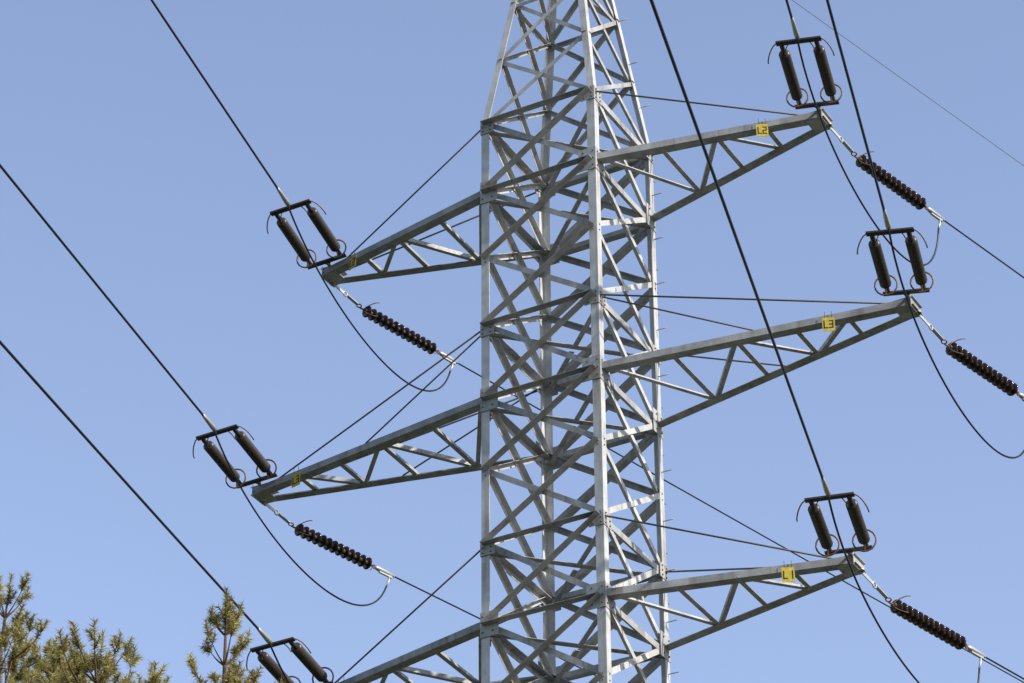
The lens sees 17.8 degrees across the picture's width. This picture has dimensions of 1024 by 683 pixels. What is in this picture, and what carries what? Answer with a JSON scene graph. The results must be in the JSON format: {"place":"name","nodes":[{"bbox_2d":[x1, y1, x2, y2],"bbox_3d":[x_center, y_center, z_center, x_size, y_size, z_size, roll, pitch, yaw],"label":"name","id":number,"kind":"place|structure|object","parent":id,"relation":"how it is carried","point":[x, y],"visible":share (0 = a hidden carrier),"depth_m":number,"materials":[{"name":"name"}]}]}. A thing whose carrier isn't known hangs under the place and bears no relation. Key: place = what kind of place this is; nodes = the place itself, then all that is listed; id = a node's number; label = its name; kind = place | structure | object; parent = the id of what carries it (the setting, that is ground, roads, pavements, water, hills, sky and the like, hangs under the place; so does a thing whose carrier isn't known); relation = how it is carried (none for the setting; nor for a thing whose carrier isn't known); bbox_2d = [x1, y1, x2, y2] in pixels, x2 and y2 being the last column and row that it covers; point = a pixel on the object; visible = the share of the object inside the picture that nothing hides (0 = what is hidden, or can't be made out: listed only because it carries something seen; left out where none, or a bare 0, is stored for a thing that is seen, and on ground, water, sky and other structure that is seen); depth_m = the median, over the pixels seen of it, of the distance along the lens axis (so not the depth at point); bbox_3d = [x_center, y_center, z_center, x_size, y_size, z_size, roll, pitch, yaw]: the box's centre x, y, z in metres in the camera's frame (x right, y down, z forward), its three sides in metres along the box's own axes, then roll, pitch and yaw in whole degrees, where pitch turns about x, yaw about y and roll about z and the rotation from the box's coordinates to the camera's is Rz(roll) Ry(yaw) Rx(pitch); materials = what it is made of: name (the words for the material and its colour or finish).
{"place":"outdoors","nodes":[
{"label":"outdoors","id":0,"kind":"place"},
{"bbox_2d":[0,0,1023,682],"label":"sky","id":1,"kind":"structure","parent":0,"point":[108,127],"materials":[{"name":"blue"}]},
{"bbox_2d":[792,0,1023,165],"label":"earth wires","id":2,"kind":"object","parent":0,"point":[907,82],"visible":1,"depth_m":61.96,"materials":[{"name":"silver metal"}]},
{"label":"ground","id":3,"kind":"structure","parent":0,"visible":0},
{"bbox_2d":[0,568,92,682],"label":"pine tree","id":4,"kind":"object","parent":3,"relation":"on","point":[15,632],"visible":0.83,"depth_m":42.95,"materials":[{"name":"green plant"}]},
{"bbox_2d":[8,638,87,682],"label":"pine tree","id":5,"kind":"object","parent":3,"relation":"on","point":[45,666],"visible":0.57,"depth_m":39.28,"materials":[{"name":"green plant"}]},
{"bbox_2d":[0,616,168,682],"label":"pine tree","id":6,"kind":"object","parent":3,"relation":"on","point":[82,665],"visible":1,"depth_m":36.30,"materials":[{"name":"green plant"}]},
{"bbox_2d":[111,660,170,682],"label":"pine tree","id":7,"kind":"object","parent":3,"relation":"on","point":[116,677],"visible":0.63,"depth_m":42.35,"materials":[{"name":"green plant"}]},
{"bbox_2d":[185,586,284,682],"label":"pine tree","id":8,"kind":"object","parent":3,"relation":"on","point":[230,624],"visible":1,"depth_m":40.49,"materials":[{"name":"green plant"}]},
{"bbox_2d":[251,0,922,682],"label":"transmission tower","id":9,"kind":"structure","parent":3,"relation":"on","point":[597,368],"depth_m":49.21,"materials":[{"name":"metal"}]},
{"bbox_2d":[192,415,277,488],"bbox_3d":[-4.271,1.733,50.081,0.969,0.622,2.858,-6,-33,9],"label":"double insulator string","id":10,"kind":"object","parent":9,"relation":"attached to","point":[241,438],"visible":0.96,"depth_m":50.03,"materials":[{"name":"ceramic"}]},
{"bbox_2d":[0,164,595,675],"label":"power line","id":11,"kind":"object","parent":10,"relation":"attached to","point":[198,408],"visible":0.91,"depth_m":48.04,"materials":[{"name":"metal"}]},
{"bbox_2d":[246,628,333,682],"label":"double insulator string","id":12,"kind":"object","parent":9,"relation":"attached to","point":[303,656],"visible":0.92,"depth_m":47.28,"materials":[{"name":"ceramic"}]},
{"bbox_2d":[0,340,288,682],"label":"power line","id":13,"kind":"object","parent":12,"relation":"attached to","point":[114,469],"visible":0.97,"depth_m":41.78,"materials":[{"name":"metal"}]},
{"bbox_2d":[292,466,299,487],"bbox_3d":[-3.351,2.099,50.631,0.180,0.335,0.009,-25,-40,34],"label":"phase label sign","id":14,"kind":"object","parent":9,"relation":"attached to","point":[296,479],"visible":1,"depth_m":50.60,"materials":[{"name":"yellow metal"}]},
{"bbox_2d":[267,187,346,269],"bbox_3d":[-3.264,-1.734,51.601,0.966,0.634,2.858,-6,-33,9],"label":"double insulator string","id":15,"kind":"object","parent":9,"relation":"attached to","point":[321,226],"visible":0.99,"depth_m":51.59,"materials":[{"name":"ceramic"}]},
{"bbox_2d":[150,0,1023,682],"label":"power line","id":16,"kind":"object","parent":15,"relation":"attached to","point":[460,364],"visible":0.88,"depth_m":52.22,"materials":[{"name":"metal"}]},
{"bbox_2d":[260,499,394,585],"bbox_3d":[-2.955,3.251,52.225,0.351,0.416,3.142,-23,-39,32],"label":"disc insulator string","id":17,"kind":"object","parent":9,"relation":"attached to","point":[330,545],"visible":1,"depth_m":52.25,"materials":[{"name":"ceramic"}]},
{"bbox_2d":[349,250,355,270],"bbox_3d":[-2.554,-1.309,52.254,0.009,0.335,0.180,23,-39,-32],"label":"phase label sign","id":18,"kind":"object","parent":9,"relation":"attached to","point":[352,262],"visible":1,"depth_m":52.22,"materials":[{"name":"yellow metal"}]},
{"bbox_2d":[329,280,457,370],"bbox_3d":[-1.949,-0.226,53.754,0.351,0.416,3.144,-23,-39,32],"label":"disc insulator string","id":19,"kind":"object","parent":9,"relation":"attached to","point":[396,328],"visible":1,"depth_m":53.77,"materials":[{"name":"ceramic"}]},
{"bbox_2d":[756,119,768,136],"bbox_3d":[3.776,-3.232,49.259,0.180,0.335,0.009,-1,-32,2],"label":"phase label sign","id":20,"kind":"object","parent":9,"relation":"attached to","point":[761,130],"visible":1,"depth_m":49.23,"materials":[{"name":"yellow metal"}]},
{"bbox_2d":[781,563,794,581],"bbox_3d":[3.824,3.184,45.195,0.180,0.335,0.009,-3,-32,4],"label":"phase label sign","id":21,"kind":"object","parent":9,"relation":"attached to","point":[788,574],"visible":1,"depth_m":45.17,"materials":[{"name":"yellow metal"}]},
{"bbox_2d":[768,18,842,110],"bbox_3d":[4.361,-4.025,48.078,0.982,0.516,2.860,-9,-33,13],"label":"double insulator string","id":22,"kind":"object","parent":9,"relation":"attached to","point":[829,85],"visible":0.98,"depth_m":48.05,"materials":[{"name":"ceramic"}]},
{"bbox_2d":[785,0,1023,277],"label":"power line","id":23,"kind":"object","parent":22,"relation":"attached to","point":[828,137],"visible":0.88,"depth_m":48.74,"materials":[{"name":"metal"}]},
{"bbox_2d":[822,311,834,330],"bbox_3d":[4.548,-0.293,46.905,0.180,0.335,0.009,-4,-33,6],"label":"phase label sign","id":24,"kind":"object","parent":9,"relation":"attached to","point":[828,323],"visible":1,"depth_m":46.88,"materials":[{"name":"yellow metal"}]},
{"bbox_2d":[796,479,876,556],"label":"double insulator string","id":25,"kind":"object","parent":9,"relation":"attached to","point":[861,530],"visible":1,"depth_m":43.95,"materials":[{"name":"ceramic"}]},
{"bbox_2d":[649,0,1023,682],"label":"power line","id":26,"kind":"object","parent":25,"relation":"attached to","point":[769,326],"visible":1,"depth_m":38.28,"materials":[{"name":"metal"}]},
{"bbox_2d":[825,123,944,228],"bbox_3d":[5.745,-2.487,50.134,0.351,0.423,3.130,-23,-39,32],"label":"disc insulator string","id":27,"kind":"object","parent":9,"relation":"attached to","point":[901,189],"visible":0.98,"depth_m":50.16,"materials":[{"name":"ceramic"}]},
{"bbox_2d":[857,210,933,297],"bbox_3d":[5.401,-1.169,45.602,0.982,0.528,2.860,-9,-33,14],"label":"double insulator string","id":28,"kind":"object","parent":9,"relation":"attached to","point":[915,257],"visible":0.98,"depth_m":45.57,"materials":[{"name":"ceramic"}]},
{"bbox_2d":[826,0,1023,458],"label":"power line","id":29,"kind":"object","parent":28,"relation":"attached to","point":[872,166],"visible":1,"depth_m":44.09,"materials":[{"name":"metal"}]},
{"bbox_2d":[857,568,985,668],"bbox_3d":[5.797,3.957,46.046,0.351,0.440,3.124,-23,-39,32],"label":"disc insulator string","id":30,"kind":"object","parent":9,"relation":"attached to","point":[921,620],"visible":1,"depth_m":46.02,"materials":[{"name":"ceramic"}]},
{"bbox_2d":[914,310,1023,400],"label":"disc insulator string","id":31,"kind":"object","parent":9,"relation":"attached to","point":[979,367],"visible":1,"depth_m":47.60,"materials":[{"name":"ceramic"}]}
]}

